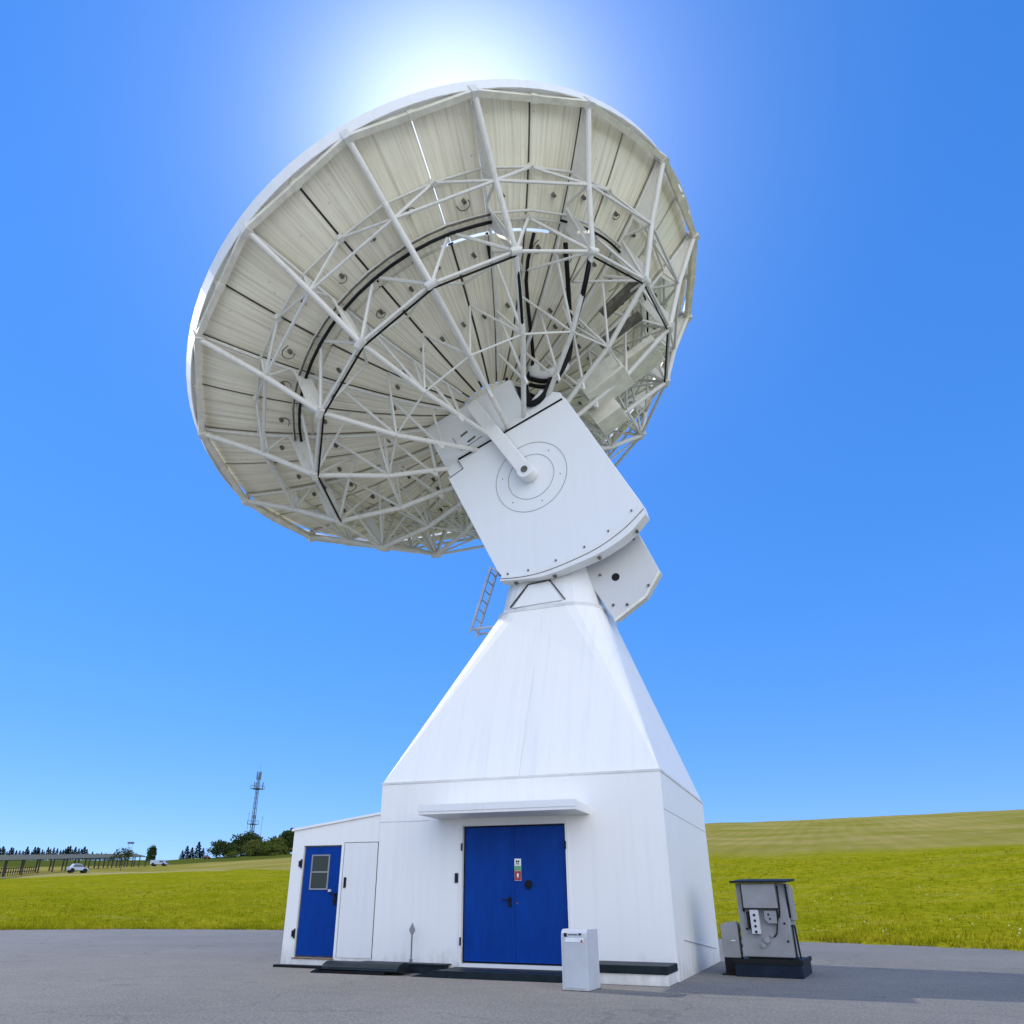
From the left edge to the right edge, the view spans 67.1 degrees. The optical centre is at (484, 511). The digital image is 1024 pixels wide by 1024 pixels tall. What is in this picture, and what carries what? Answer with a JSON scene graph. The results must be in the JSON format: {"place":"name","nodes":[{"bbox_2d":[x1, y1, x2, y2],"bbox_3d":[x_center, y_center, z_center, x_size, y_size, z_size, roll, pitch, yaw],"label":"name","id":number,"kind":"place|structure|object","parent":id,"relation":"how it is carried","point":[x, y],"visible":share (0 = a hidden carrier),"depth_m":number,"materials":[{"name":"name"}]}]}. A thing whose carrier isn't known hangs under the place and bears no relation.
{"place":"outdoors","nodes":[
{"label":"outdoors","id":0,"kind":"place"},
{"bbox_2d":[8,928,1008,949],"bbox_3d":[-2.781,17.326,31.591,52.674,0.065,9.995,-9,-28,17],"label":"verge rubble","id":1,"kind":"object","parent":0,"point":[277,929],"visible":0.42,"depth_m":35.77,"materials":[{"name":"soil"}]},
{"bbox_2d":[0,929,1023,1023],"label":"asphalt yard","id":2,"kind":"structure","parent":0,"point":[138,976],"depth_m":12.01,"materials":[{"name":"grey asphalt"}]},
{"bbox_2d":[310,960,412,975],"bbox_3d":[-2.359,8.812,14.924,1.910,0.200,0.720,-10,-29,20],"label":"doormat","id":3,"kind":"object","parent":2,"relation":"on","point":[359,967],"visible":1,"depth_m":14.70,"materials":[{"name":"rubber"}]},
{"bbox_2d":[367,961,450,973],"bbox_3d":[-1.600,8.963,15.176,1.900,0.165,0.350,-10,-29,20],"label":"drain trough","id":4,"kind":"object","parent":2,"relation":"on","point":[418,967],"visible":0.24,"depth_m":14.90,"materials":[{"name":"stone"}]},
{"bbox_2d":[409,923,414,962],"bbox_3d":[-1.444,8.510,15.234,0.127,0.697,0.064,-10,-29,20],"label":"marker post","id":5,"kind":"object","parent":4,"relation":"on","point":[412,929],"visible":1,"depth_m":15.28,"materials":[{"name":"grey metal"}]},
{"bbox_2d":[186,79,720,986],"bbox_3d":[-0.673,0.971,23.050,16.103,21.549,17.693,-10,-29,20],"label":"radio telescope","id":6,"kind":"object","parent":2,"relation":"on","point":[360,333],"visible":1,"depth_m":20.09,"materials":[{"name":"white paint"}]},
{"bbox_2d":[296,846,341,955],"bbox_3d":[-3.586,8.382,16.671,0.925,2.107,0.127,-10,-29,20],"label":"door","id":7,"kind":"structure","parent":6,"relation":"in","point":[318,909],"depth_m":16.66,"materials":[{"name":"blue paint"}]},
{"bbox_2d":[464,827,511,962],"bbox_3d":[0.073,7.605,15.422,1.049,2.412,0.121,-10,-29,20],"label":"door","id":8,"kind":"structure","parent":6,"relation":"in","point":[488,866],"depth_m":15.41,"materials":[{"name":"blue paint"}]},
{"bbox_2d":[511,825,567,963],"bbox_3d":[1.062,7.439,15.083,1.124,2.412,0.085,-10,-29,20],"label":"door","id":9,"kind":"structure","parent":6,"relation":"in","point":[538,859],"depth_m":15.06,"materials":[{"name":"blue paint"}]},
{"bbox_2d":[411,967,562,982],"bbox_3d":[0.159,8.492,14.174,2.890,0.118,1.015,-10,-29,20],"label":"doorstep","id":10,"kind":"structure","parent":2,"relation":"on","point":[548,976],"depth_m":13.85,"materials":[{"name":"rubber"}]},
{"bbox_2d":[561,928,600,991],"bbox_3d":[1.542,7.208,12.439,0.450,0.855,0.635,-12,-29,22],"label":"control pedestal","id":11,"kind":"object","parent":2,"relation":"on","point":[580,962],"visible":1,"depth_m":12.23,"materials":[{"name":"grey paint"}]},
{"bbox_2d":[720,921,743,975],"bbox_3d":[4.860,8.581,15.184,0.410,0.919,0.350,-12,-29,23],"label":"fuse box","id":12,"kind":"object","parent":2,"relation":"on","point":[731,940],"visible":0.93,"depth_m":15.09,"materials":[{"name":"grey paint"}]},
{"bbox_2d":[729,879,811,978],"bbox_3d":[5.674,8.271,15.426,1.265,1.700,1.680,-12,-29,23],"label":"switchgear unit","id":13,"kind":"object","parent":2,"relation":"on","point":[768,929],"visible":0.98,"depth_m":14.85,"materials":[{"name":"grey metal"}]},
{"bbox_2d":[0,809,1023,950],"bbox_3d":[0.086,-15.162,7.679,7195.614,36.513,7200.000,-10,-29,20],"label":"terrain","id":14,"kind":"structure","parent":0,"point":[943,836],"depth_m":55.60,"materials":[{"name":"green plant"}]},
{"bbox_2d":[0,853,147,876],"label":"field shelter","id":15,"kind":"object","parent":14,"relation":"on","point":[23,857],"visible":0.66,"depth_m":125.48,"materials":[{"name":"metal"}]},
{"bbox_2d":[66,864,88,872],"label":"parked car","id":16,"kind":"object","parent":14,"relation":"on","point":[72,868],"visible":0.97,"depth_m":113.34,"materials":[{"name":"white metal"}]},
{"bbox_2d":[107,847,133,870],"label":"tree","id":17,"kind":"object","parent":14,"relation":"on","point":[126,854],"visible":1,"depth_m":126.03,"materials":[{"name":"green plant"}]},
{"bbox_2d":[146,844,156,860],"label":"lone tree","id":18,"kind":"object","parent":14,"relation":"on","point":[151,851],"visible":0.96,"depth_m":293.23,"materials":[{"name":"green plant"}]},
{"bbox_2d":[150,860,167,865],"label":"delivery van","id":19,"kind":"object","parent":14,"relation":"on","point":[158,862],"visible":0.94,"depth_m":169.45,"materials":[{"name":"white metal"}]},
{"bbox_2d":[182,846,191,858],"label":"conifer tree","id":20,"kind":"object","parent":14,"relation":"on","point":[187,852],"visible":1,"depth_m":310.38,"materials":[{"name":"green plant"}]},
{"bbox_2d":[186,847,193,858],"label":"conifer tree","id":21,"kind":"object","parent":14,"relation":"on","point":[190,855],"visible":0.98,"depth_m":311.06,"materials":[{"name":"green plant"}]},
{"bbox_2d":[191,842,202,858],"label":"conifer tree","id":22,"kind":"object","parent":14,"relation":"on","point":[197,852],"visible":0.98,"depth_m":311.89,"materials":[{"name":"green plant"}]},
{"bbox_2d":[199,848,204,857],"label":"conifer tree","id":23,"kind":"object","parent":14,"relation":"on","point":[202,853],"visible":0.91,"depth_m":312.16,"materials":[{"name":"green plant"}]},
{"bbox_2d":[206,839,242,857],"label":"bushy tree","id":24,"kind":"object","parent":14,"relation":"on","point":[223,847],"visible":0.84,"depth_m":261.52,"materials":[{"name":"green plant"}]},
{"bbox_2d":[224,850,240,857],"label":"field bush","id":25,"kind":"object","parent":14,"relation":"on","point":[233,854],"visible":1,"depth_m":249.48,"materials":[{"name":"green plant"}]},
{"bbox_2d":[230,831,262,855],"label":"bushy tree","id":26,"kind":"object","parent":14,"relation":"on","point":[244,839],"visible":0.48,"depth_m":280.87,"materials":[{"name":"green plant"}]},
{"bbox_2d":[247,765,264,832],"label":"lattice mast","id":27,"kind":"object","parent":14,"relation":"on","point":[257,789],"visible":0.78,"depth_m":299.56,"materials":[{"name":"metal"}]},
{"bbox_2d":[240,839,273,856],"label":"bushy tree","id":28,"kind":"object","parent":14,"relation":"on","point":[250,845],"visible":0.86,"depth_m":261.45,"materials":[{"name":"green plant"}]},
{"bbox_2d":[257,844,283,855],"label":"field bush","id":29,"kind":"object","parent":14,"relation":"on","point":[272,850],"visible":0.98,"depth_m":258.86,"materials":[{"name":"green plant"}]},
{"bbox_2d":[266,835,292,854],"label":"bushy tree","id":30,"kind":"object","parent":14,"relation":"on","point":[279,841],"visible":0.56,"depth_m":277.11,"materials":[{"name":"green plant"}]},
{"bbox_2d":[280,827,294,853],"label":"bushy tree","id":31,"kind":"object","parent":14,"relation":"on","point":[288,836],"visible":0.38,"depth_m":282.18,"materials":[{"name":"green plant"}]},
{"bbox_2d":[7,853,1020,936],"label":"wildflowers","id":32,"kind":"object","parent":14,"relation":"on","point":[728,884],"visible":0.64,"depth_m":40.03,"materials":[{"name":"white plant"}]},
{"bbox_2d":[0,0,1023,859],"label":"sky","id":33,"kind":"structure","parent":0,"point":[827,473],"materials":[{"name":"blue"}]}
]}

